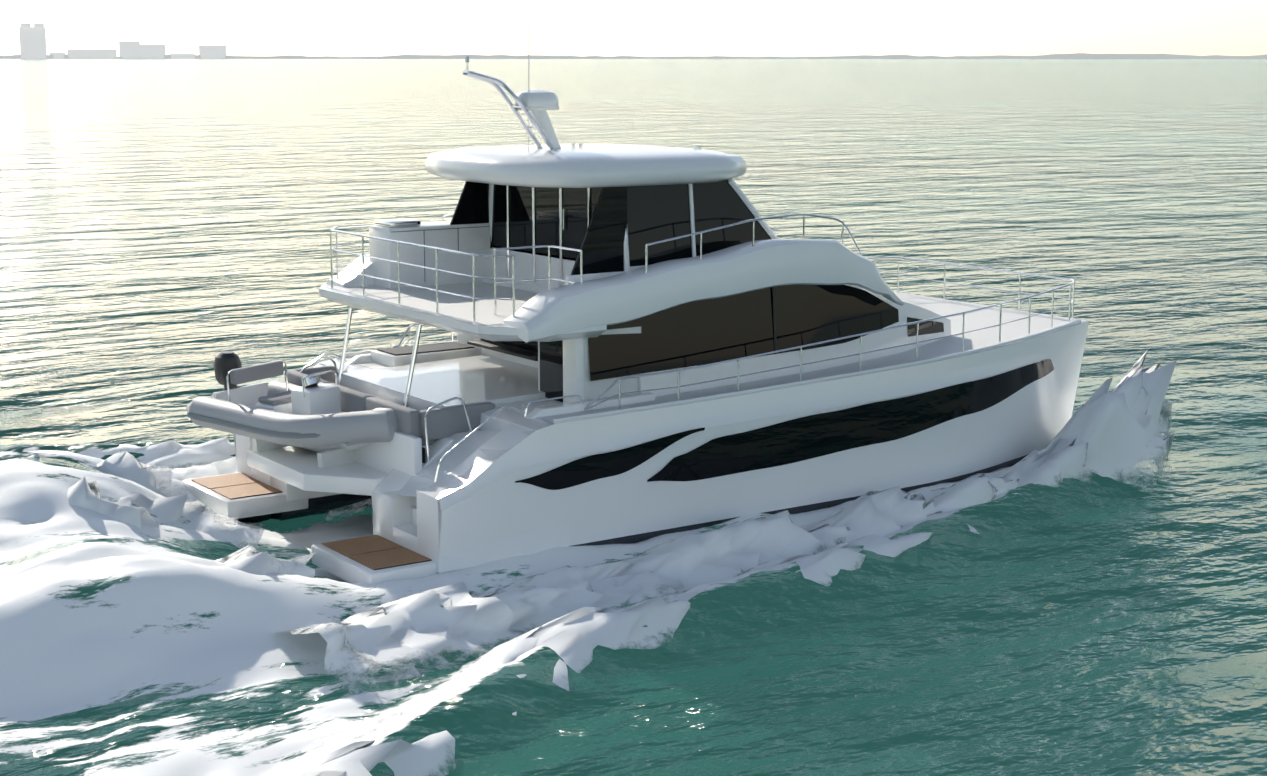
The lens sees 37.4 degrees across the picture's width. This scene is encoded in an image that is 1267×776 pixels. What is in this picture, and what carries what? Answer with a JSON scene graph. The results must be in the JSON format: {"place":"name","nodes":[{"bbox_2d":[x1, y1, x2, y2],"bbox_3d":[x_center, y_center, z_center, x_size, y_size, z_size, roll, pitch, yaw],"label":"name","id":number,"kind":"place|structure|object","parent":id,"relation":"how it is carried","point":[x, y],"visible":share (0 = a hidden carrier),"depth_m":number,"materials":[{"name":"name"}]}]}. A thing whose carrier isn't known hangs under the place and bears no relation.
{"place":"outdoors","nodes":[
{"label":"outdoors","id":0,"kind":"place"},
{"bbox_2d":[247,446,387,495],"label":"dinghy platform","id":1,"kind":"structure","parent":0,"point":[298,467],"depth_m":25.11,"materials":[{"name":"white plastic"}]},
{"bbox_2d":[186,351,397,467],"bbox_3d":[-4.565,0.304,26.019,4.092,1.240,1.780,9,17,43],"label":"tender","id":2,"kind":"object","parent":1,"relation":"on","point":[307,415],"visible":0.94,"depth_m":25.63,"materials":[{"name":"grey rubber"}]},
{"bbox_2d":[284,370,330,385],"bbox_3d":[-4.705,0.023,27.081,0.170,0.400,1.310,-7,12,-34],"label":"seat","id":3,"kind":"object","parent":2,"relation":"on","point":[294,377],"visible":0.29,"depth_m":27.23,"materials":[{"name":"grey fabric"}]},
{"bbox_2d":[326,383,372,411],"bbox_3d":[-3.956,0.214,26.004,0.170,0.400,1.300,-7,12,-34],"label":"sofa","id":4,"kind":"object","parent":2,"relation":"on","point":[351,400],"visible":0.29,"depth_m":25.74,"materials":[{"name":"grey fabric"}]},
{"bbox_2d":[337,308,421,406],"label":"support poles","id":5,"kind":"object","parent":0,"point":[413,358],"visible":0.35,"depth_m":25.65,"materials":[{"name":"silver metal"}]},
{"bbox_2d":[319,284,606,341],"bbox_3d":[-0.450,-1.359,27.833,6.900,0.220,5.900,-7,12,-34],"label":"deck edge","id":6,"kind":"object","parent":5,"relation":"on","point":[498,332],"depth_m":24.89,"materials":[{"name":"white plastic"}]},
{"bbox_2d":[326,254,373,286],"bbox_3d":[-1.715,-2.189,30.055,6.750,1.139,0.680,-7,12,-34],"label":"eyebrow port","id":7,"kind":"object","parent":6,"relation":"on","point":[346,279],"visible":0.04,"depth_m":28.22,"materials":[{"name":"white"}]},
{"bbox_2d":[326,282,537,324],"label":"upper deck floor","id":8,"kind":"structure","parent":6,"relation":"on","point":[456,306],"depth_m":26.71,"materials":[{"name":"white plastic"}]},
{"bbox_2d":[330,220,514,322],"bbox_3d":[-2.370,-1.704,26.590,2.208,0.894,5.180,-7,12,-34],"label":"railing","id":9,"kind":"object","parent":8,"relation":"on","point":[473,255],"visible":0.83,"depth_m":25.74,"materials":[{"name":"silver metal"}]},
{"bbox_2d":[369,221,489,288],"bbox_3d":[-3.090,-2.047,28.508,1.730,0.900,0.680,-7,12,-34],"label":"fly cabinet","id":10,"kind":"object","parent":8,"relation":"on","point":[478,238],"visible":0.54,"depth_m":28.07,"materials":[{"name":"white"}]},
{"bbox_2d":[375,218,420,227],"bbox_3d":[-3.531,-2.476,28.106,0.520,0.085,0.552,-7,12,-34],"label":"fly grill","id":11,"kind":"object","parent":10,"relation":"on","point":[398,222],"visible":1,"depth_m":27.96,"materials":[{"name":"silver metal"}]},
{"bbox_2d":[393,226,488,281],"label":"cabinet door gaps","id":12,"kind":"object","parent":10,"relation":"attached to","point":[438,229],"visible":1,"depth_m":28.11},
{"bbox_2d":[435,249,492,284],"bbox_3d":[-2.592,-1.845,28.515,1.019,0.500,0.100,-7,12,-34],"label":"cabinet","id":13,"kind":"object","parent":8,"relation":"on","point":[455,262],"visible":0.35,"depth_m":28.46,"materials":[{"name":"white"}]},
{"bbox_2d":[450,181,491,248],"bbox_3d":[-2.543,-2.673,28.403,0.900,1.170,0.040,-7,12,-34],"label":"window","id":14,"kind":"structure","parent":13,"relation":"on","point":[472,207],"depth_m":28.43,"materials":[{"name":"glass"}]},
{"bbox_2d":[494,245,581,314],"bbox_3d":[-1.221,-1.448,25.141,1.195,0.894,0.610,2,10,9],"label":"railing","id":15,"kind":"object","parent":8,"relation":"on","point":[548,278],"visible":0.9,"depth_m":25.02,"materials":[{"name":"silver metal"}]},
{"bbox_2d":[565,271,624,284],"bbox_3d":[-0.517,-1.317,25.534,1.019,0.500,0.100,-7,12,-34],"label":"fly fin base","id":16,"kind":"object","parent":8,"relation":"on","point":[576,278],"visible":0.25,"depth_m":25.38,"materials":[{"name":"white plastic"}]},
{"bbox_2d":[571,187,626,274],"bbox_3d":[-0.468,-2.146,25.422,0.900,1.170,0.040,-7,12,-34],"label":"window","id":17,"kind":"structure","parent":16,"relation":"on","point":[602,247],"depth_m":25.46,"materials":[{"name":"glass"}]},
{"bbox_2d":[489,178,777,271],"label":"fly enclosure frames","id":18,"kind":"structure","parent":8,"relation":"on","point":[749,205],"depth_m":26.68,"materials":[{"name":"white metal"}]},
{"bbox_2d":[506,185,590,286],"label":"door frames","id":19,"kind":"structure","parent":18,"relation":"attached to","point":[533,216],"depth_m":27.56,"materials":[{"name":"silver metal"}]},
{"bbox_2d":[425,144,746,187],"bbox_3d":[-0.763,-3.281,27.274,3.900,0.440,4.320,-7,12,-34],"label":"hardtop","id":20,"kind":"object","parent":18,"relation":"on","point":[596,165],"visible":0.94,"depth_m":25.70,"materials":[{"name":"white"}]},
{"bbox_2d":[465,27,528,152],"bbox_3d":[-1.886,-4.091,26.027,0.902,1.810,0.060,1,10,4],"label":"antenna","id":21,"kind":"object","parent":20,"relation":"on","point":[466,59],"visible":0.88,"depth_m":25.96,"materials":[{"name":"white metal"}]},
{"bbox_2d":[462,63,554,148],"bbox_3d":[-1.758,-3.925,26.468,1.427,1.331,0.408,-7,12,-34],"label":"mast frame","id":22,"kind":"object","parent":20,"relation":"on","point":[495,82],"visible":0.96,"depth_m":26.47,"materials":[{"name":"silver metal"}]},
{"bbox_2d":[516,106,560,147],"bbox_3d":[-1.318,-3.677,26.818,0.694,0.720,0.280,-7,12,-34],"label":"radar mount","id":23,"kind":"object","parent":22,"relation":"attached to","point":[539,114],"visible":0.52,"depth_m":26.75,"materials":[{"name":"white metal"}]},
{"bbox_2d":[514,89,558,105],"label":"radar dome","id":24,"kind":"structure","parent":23,"relation":"on","point":[537,97],"depth_m":26.45,"materials":[{"name":"white plastic"}]},
{"bbox_2d":[571,143,700,148],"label":"hardtop fittings","id":25,"kind":"object","parent":20,"relation":"on","point":[696,146],"visible":0.62,"depth_m":27.25,"materials":[{"name":"silver metal"}]},
{"bbox_2d":[491,180,770,265],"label":"windows","id":26,"kind":"structure","parent":18,"relation":"in","point":[655,213],"depth_m":26.58,"materials":[{"name":"black glass"}]},
{"bbox_2d":[492,245,644,287],"bbox_3d":[0.252,-1.827,28.238,3.400,0.560,3.840,-7,12,-34],"label":"fly coaming","id":27,"kind":"object","parent":6,"relation":"on","point":[523,260],"visible":0.1,"depth_m":27.76,"materials":[{"name":"white plastic"}]},
{"bbox_2d":[503,239,903,342],"bbox_3d":[1.269,-1.429,25.767,6.750,1.139,0.680,-7,12,-34],"label":"cabin roof side","id":28,"kind":"object","parent":6,"relation":"on","point":[634,294],"visible":1,"depth_m":25.13,"materials":[{"name":"white"}]},
{"bbox_2d":[645,214,860,271],"bbox_3d":[1.759,-2.045,25.879,3.929,0.669,0.150,-8,13,-37],"label":"railing","id":29,"kind":"object","parent":28,"relation":"on","point":[729,225],"visible":0.94,"depth_m":25.73,"materials":[{"name":"silver metal"}]},
{"bbox_2d":[341,411,421,475],"bbox_3d":[-3.881,0.740,25.817,0.120,0.750,3.900,-7,12,-34],"label":"hull transom","id":30,"kind":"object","parent":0,"point":[401,451],"depth_m":24.60,"materials":[{"name":"white plastic"}]},
{"bbox_2d":[422,447,425,462],"bbox_3d":[-2.842,1.099,24.560,0.015,0.720,0.480,-7,12,-34],"label":"cockpit speaker panel","id":31,"kind":"object","parent":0,"point":[423,456],"visible":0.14,"depth_m":24.34,"materials":[{"name":"black plastic"}]},
{"bbox_2d":[458,333,480,354],"bbox_3d":[-2.533,-0.636,29.115,0.046,1.710,0.730,-7,12,-34],"label":"bulkhead panel","id":32,"kind":"object","parent":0,"point":[463,338],"depth_m":29.16,"materials":[{"name":"white plastic"}]},
{"bbox_2d":[539,340,562,401],"bbox_3d":[-1.081,-0.256,25.360,0.012,1.030,0.700,-7,12,-34],"label":"sliding door","id":33,"kind":"structure","parent":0,"point":[551,369],"depth_m":25.39,"materials":[{"name":"black glass"}]},
{"bbox_2d":[0,59,1266,775],"bbox_3d":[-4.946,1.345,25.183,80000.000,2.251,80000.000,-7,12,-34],"label":"sea","id":34,"kind":"structure","parent":0,"point":[1084,593],"depth_m":27.25,"materials":[{"name":"liquid"}]},
{"bbox_2d":[19,23,46,58],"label":"shore tower","id":35,"kind":"structure","parent":34,"relation":"on","point":[33,42],"depth_m":4876.19,"materials":[{"name":"grey concrete"}]},
{"bbox_2d":[50,53,64,58],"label":"shore block","id":36,"kind":"structure","parent":34,"relation":"on","point":[58,55],"depth_m":4900.75,"materials":[{"name":"grey"}]},
{"bbox_2d":[67,49,116,58],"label":"shore block","id":37,"kind":"structure","parent":34,"relation":"on","point":[91,53],"depth_m":4923.17,"materials":[{"name":"grey concrete"}]},
{"bbox_2d":[119,41,139,58],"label":"shore block","id":38,"kind":"structure","parent":34,"relation":"on","point":[129,49],"depth_m":4946.78,"materials":[{"name":"grey concrete"}]},
{"bbox_2d":[140,44,165,58],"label":"shore block","id":39,"kind":"structure","parent":34,"relation":"on","point":[152,51],"depth_m":4961.76,"materials":[{"name":"grey"}]},
{"bbox_2d":[170,54,194,58],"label":"shore block","id":40,"kind":"structure","parent":34,"relation":"on","point":[182,56],"depth_m":4982.24,"materials":[{"name":"grey concrete"}]},
{"bbox_2d":[199,45,226,58],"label":"shore block","id":41,"kind":"structure","parent":34,"relation":"on","point":[212,51],"depth_m":4997.23,"materials":[{"name":"grey"}]},
{"bbox_2d":[182,473,307,518],"bbox_3d":[-5.702,1.555,27.464,1.250,0.270,1.740,-7,12,-34],"label":"swim platform","id":42,"kind":"object","parent":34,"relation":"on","point":[246,507],"visible":0.46,"depth_m":26.77,"materials":[{"name":"white plastic"}]},
{"bbox_2d":[191,473,260,488],"bbox_3d":[-5.940,1.362,27.738,1.000,0.015,0.730,-7,12,-34],"label":"teak decking","id":43,"kind":"object","parent":42,"relation":"on","point":[220,481],"visible":0.64,"depth_m":27.67,"materials":[{"name":"brown wood"}]},
{"bbox_2d":[211,482,282,499],"bbox_3d":[-5.505,1.472,27.113,1.000,0.015,0.730,-7,12,-34],"label":"teak decking","id":44,"kind":"object","parent":42,"relation":"on","point":[245,490],"visible":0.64,"depth_m":27.03,"materials":[{"name":"brown wood"}]},
{"bbox_2d":[236,514,270,522],"bbox_3d":[-5.581,1.899,27.301,0.700,0.350,0.100,-7,12,-34],"label":"hull bottom","id":45,"kind":"object","parent":42,"relation":"attached to","point":[257,519],"visible":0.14,"depth_m":27.30,"materials":[{"name":"black plastic"}]},
{"bbox_2d":[234,291,895,520],"bbox_3d":[-0.347,0.363,31.040,12.500,3.070,1.958,-7,12,-34],"label":"hull","id":46,"kind":"object","parent":34,"relation":"on","point":[320,505],"depth_m":27.50,"materials":[{"name":"white plastic"}]},
{"bbox_2d":[251,467,270,484],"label":"transom steps","id":47,"kind":"structure","parent":46,"relation":"attached to","point":[261,476],"depth_m":27.59,"materials":[{"name":"white plastic"}]},
{"bbox_2d":[236,360,345,476],"bbox_3d":[-5.061,0.493,28.523,1.905,1.691,0.560,-7,12,-34],"label":"transom wing","id":48,"kind":"object","parent":46,"relation":"attached to","point":[243,444],"visible":0.06,"depth_m":28.09,"materials":[{"name":"white"}]},
{"bbox_2d":[270,476,339,500],"bbox_3d":[-4.563,0.851,27.399,1.405,1.380,0.590,-7,12,-34],"label":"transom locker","id":49,"kind":"object","parent":46,"relation":"on","point":[292,493],"visible":0.04,"depth_m":27.01,"materials":[{"name":"white"}]},
{"bbox_2d":[295,366,335,383],"bbox_3d":[-4.728,-0.106,27.811,0.630,0.400,0.160,-7,12,-34],"label":"dinghy seat","id":50,"kind":"object","parent":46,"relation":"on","point":[329,376],"visible":0.29,"depth_m":27.79,"materials":[{"name":"grey fabric"}]},
{"bbox_2d":[300,343,392,376],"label":"transom rails","id":51,"kind":"object","parent":46,"relation":"on","point":[314,362],"visible":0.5,"depth_m":28.25,"materials":[{"name":"silver metal"}]},
{"bbox_2d":[346,354,371,364],"bbox_3d":[-3.630,-0.133,29.081,2.200,0.930,0.170,-7,12,-34],"label":"cockpit coaming","id":52,"kind":"object","parent":46,"relation":"attached to","point":[361,358],"visible":0.12,"depth_m":28.59,"materials":[{"name":"white plastic"}]},
{"bbox_3d":[-2.574,0.805,26.738,3.250,0.300,5.240,-7,12,-34],"label":"cockpit","id":53,"kind":"object","parent":46,"relation":"on","visible":0},
{"bbox_2d":[365,397,419,437],"bbox_3d":[-3.209,0.404,24.932,0.170,0.400,1.300,-7,12,-34],"label":"settee back","id":54,"kind":"object","parent":53,"relation":"attached to","point":[408,418],"visible":0.58,"depth_m":24.52,"materials":[{"name":"grey fabric"}]},
{"bbox_2d":[370,347,479,366],"bbox_3d":[-3.179,-0.162,28.817,1.544,0.880,0.780,-7,12,-34],"label":"cockpit wet bar","id":55,"kind":"object","parent":53,"relation":"on","point":[386,359],"visible":0.25,"depth_m":28.39,"materials":[{"name":"white"}]},
{"bbox_2d":[377,342,474,355],"bbox_3d":[-3.182,-0.605,28.737,1.350,0.020,0.620,-7,12,-34],"label":"cockpit wet bar top","id":56,"kind":"object","parent":55,"relation":"on","point":[426,348],"visible":0.93,"depth_m":28.68,"materials":[{"name":"grey stone"}]},
{"bbox_2d":[482,348,537,367],"bbox_3d":[-1.736,-0.073,28.027,0.060,0.980,2.000,-7,12,-34],"label":"galley bar front","id":57,"kind":"object","parent":53,"relation":"on","point":[515,359],"depth_m":28.07,"materials":[{"name":"white plastic"}]},
{"bbox_2d":[467,339,537,360],"bbox_3d":[-1.843,-0.567,27.865,0.320,0.050,2.000,-7,12,-34],"label":"bar counter","id":58,"kind":"object","parent":57,"relation":"on","point":[508,349],"visible":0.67,"depth_m":27.83,"materials":[{"name":"black"}]},
{"bbox_2d":[494,341,537,351],"bbox_3d":[-1.425,-0.339,27.550,0.015,1.630,3.150,-7,12,-34],"label":"window","id":59,"kind":"structure","parent":53,"relation":"attached to","point":[532,346],"depth_m":27.78,"materials":[{"name":"black glass"}]},
{"bbox_2d":[563,338,583,403],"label":"pillar","id":60,"kind":"structure","parent":53,"relation":"on","point":[573,371],"depth_m":24.81,"materials":[{"name":"white"}]},
{"bbox_2d":[538,326,640,400],"bbox_3d":[-0.602,-0.014,25.602,1.000,1.710,1.040,-7,12,-34],"label":"window frame","id":61,"kind":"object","parent":53,"relation":"on","point":[593,390],"depth_m":25.11,"materials":[{"name":"white plastic"}]},
{"bbox_2d":[0,53,1266,58],"bbox_3d":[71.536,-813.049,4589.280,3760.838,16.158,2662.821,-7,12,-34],"label":"shore treeline","id":62,"kind":"object","parent":34,"relation":"on","point":[1104,56],"visible":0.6,"depth_m":5056.27,"materials":[{"name":"grey"}]},
{"bbox_2d":[371,320,1088,573],"bbox_3d":[2.252,1.025,27.305,12.500,3.070,1.958,-7,12,-34],"label":"ship hull","id":63,"kind":"object","parent":34,"relation":"on","point":[489,500],"visible":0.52,"depth_m":25.58,"materials":[{"name":"white plastic"}]},
{"bbox_2d":[311,534,436,583],"bbox_3d":[-3.158,2.202,23.809,1.250,0.270,1.740,-7,12,-34],"label":"swim platform","id":64,"kind":"object","parent":63,"relation":"attached to","point":[341,566],"visible":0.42,"depth_m":23.19,"materials":[{"name":"white plastic"}]},
{"bbox_2d":[321,535,402,556],"bbox_3d":[-3.397,2.009,24.083,1.000,0.015,0.730,-7,12,-34],"label":"swim platform decking","id":65,"kind":"object","parent":64,"relation":"on","point":[360,545],"visible":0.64,"depth_m":23.99,"materials":[{"name":"brown wood"}]},
{"bbox_2d":[348,547,431,569],"bbox_3d":[-2.961,2.120,23.457,1.000,0.015,0.730,-7,12,-34],"label":"teak decking","id":66,"kind":"object","parent":64,"relation":"on","point":[385,559],"visible":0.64,"depth_m":23.37,"materials":[{"name":"brown wood"}]},
{"bbox_2d":[393,506,416,552],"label":"starboard transom steps","id":67,"kind":"structure","parent":63,"relation":"attached to","point":[405,535],"depth_m":23.98,"materials":[{"name":"white plastic"}]},
{"bbox_2d":[372,437,453,540],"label":"stairs","id":68,"kind":"structure","parent":63,"relation":"on","point":[390,511],"depth_m":24.33,"materials":[{"name":"white plastic"}]},
{"bbox_2d":[420,402,494,440],"bbox_3d":[-2.315,0.439,24.736,1.080,0.400,0.160,-7,12,-34],"label":"sofa back","id":69,"kind":"object","parent":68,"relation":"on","point":[443,422],"visible":0.71,"depth_m":24.58,"materials":[{"name":"grey fabric"}]},
{"bbox_2d":[416,419,568,572],"bbox_3d":[-1.782,1.328,23.811,1.905,1.691,0.560,-7,12,-34],"label":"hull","id":70,"kind":"object","parent":63,"relation":"attached to","point":[429,513],"visible":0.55,"depth_m":23.59,"materials":[{"name":"white"}]},
{"bbox_2d":[424,395,583,481],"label":"transom rails","id":71,"kind":"object","parent":70,"relation":"on","point":[468,422],"visible":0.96,"depth_m":24.21,"materials":[{"name":"silver metal"}]},
{"bbox_2d":[525,392,654,419],"bbox_3d":[-0.651,0.625,24.800,2.200,0.930,0.170,-7,12,-34],"label":"cockpit coaming","id":72,"kind":"object","parent":63,"relation":"on","point":[580,406],"visible":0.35,"depth_m":24.69,"materials":[{"name":"white"}]},
{"bbox_2d":[515,427,704,489],"bbox_3d":[-0.272,0.946,24.339,2.950,0.560,0.042,-7,12,-34],"label":"hull window","id":73,"kind":"structure","parent":63,"relation":"in","point":[589,469],"depth_m":24.25,"materials":[{"name":"black glass"}]},
{"bbox_2d":[339,292,1084,422],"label":"deck","id":74,"kind":"structure","parent":63,"relation":"on","point":[981,319],"depth_m":28.87,"materials":[{"name":"white plastic"}]},
{"bbox_2d":[336,340,457,357],"bbox_3d":[-0.130,-1.165,31.792,10.595,0.419,0.565,-6,12,-29],"label":"toe rail","id":75,"kind":"object","parent":74,"relation":"on","point":[355,353],"visible":0.02,"depth_m":29.21,"materials":[{"name":"white"}]},
{"bbox_2d":[341,355,544,411],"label":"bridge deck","id":76,"kind":"structure","parent":74,"relation":"on","point":[478,379],"depth_m":26.55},
{"bbox_2d":[398,257,945,346],"bbox_3d":[0.573,-1.464,31.668,10.094,1.020,1.536,-4,11,-24],"label":"railing","id":77,"kind":"object","parent":74,"relation":"on","point":[410,326],"visible":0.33,"depth_m":33.08,"materials":[{"name":"silver metal"}]},
{"bbox_2d":[482,276,950,396],"bbox_3d":[1.365,-1.214,29.121,6.500,1.545,5.051,-7,12,-34],"label":"deck superstructure","id":78,"kind":"object","parent":74,"relation":"on","point":[893,337],"visible":0.23,"depth_m":27.10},
{"bbox_2d":[588,285,898,380],"bbox_3d":[1.738,-0.932,26.457,5.716,1.112,0.177,-7,12,-36],"label":"cabin window","id":79,"kind":"structure","parent":78,"relation":"in","point":[699,332],"depth_m":26.25,"materials":[{"name":"black glass"}]},
{"bbox_2d":[772,287,776,353],"bbox_3d":[2.004,-0.994,26.596,0.040,1.028,0.120,-7,12,-34],"label":"window mullion","id":80,"kind":"object","parent":78,"relation":"attached to","point":[774,316],"visible":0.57,"depth_m":26.59},
{"bbox_2d":[907,317,943,336],"bbox_3d":[4.509,-0.979,28.901,0.028,0.360,1.166,7,12,36],"label":"window","id":81,"kind":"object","parent":78,"relation":"attached to","point":[928,327],"visible":0.75,"depth_m":28.87,"materials":[{"name":"black glass"}]},
{"bbox_2d":[553,319,1081,423],"bbox_3d":[3.269,-0.300,26.906,10.595,0.419,0.565,-8,13,-38],"label":"toe rail","id":82,"kind":"object","parent":74,"relation":"on","point":[781,386],"visible":1,"depth_m":26.12,"materials":[{"name":"white"}]},
{"bbox_2d":[584,272,1074,409],"bbox_3d":[3.458,-0.730,27.522,10.094,1.020,1.536,-10,14,-44],"label":"deck rail","id":83,"kind":"object","parent":74,"relation":"on","point":[619,394],"visible":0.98,"depth_m":26.77,"materials":[{"name":"silver metal"}]},
{"bbox_2d":[944,263,1019,292],"bbox_3d":[5.985,-1.899,32.215,0.032,0.353,1.800,-7,12,-34],"label":"bow rail","id":84,"kind":"object","parent":83,"relation":"attached to","point":[985,269],"visible":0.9,"depth_m":32.18,"materials":[{"name":"silver metal"}]},
{"bbox_2d":[647,359,1053,481],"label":"hull window","id":85,"kind":"structure","parent":63,"relation":"in","point":[800,439],"depth_m":26.55,"materials":[{"name":"black glass"}]},
{"bbox_2d":[0,0,1266,56],"label":"sky","id":86,"kind":"structure","parent":0,"point":[314,28],"materials":[{"name":"white"}]},
{"bbox_3d":[-3.748,0.602,26.224,0.580,0.280,3.950,-7,12,-34],"label":"settee","id":87,"kind":"object","parent":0,"visible":0},
{"bbox_2d":[420,436,437,445],"bbox_3d":[-2.950,0.580,25.144,0.500,0.140,1.300,-7,12,-34],"label":"settee seat","id":88,"kind":"object","parent":87,"relation":"on","point":[430,442],"visible":0.06,"depth_m":24.56,"materials":[{"name":"grey fabric"}]}
]}

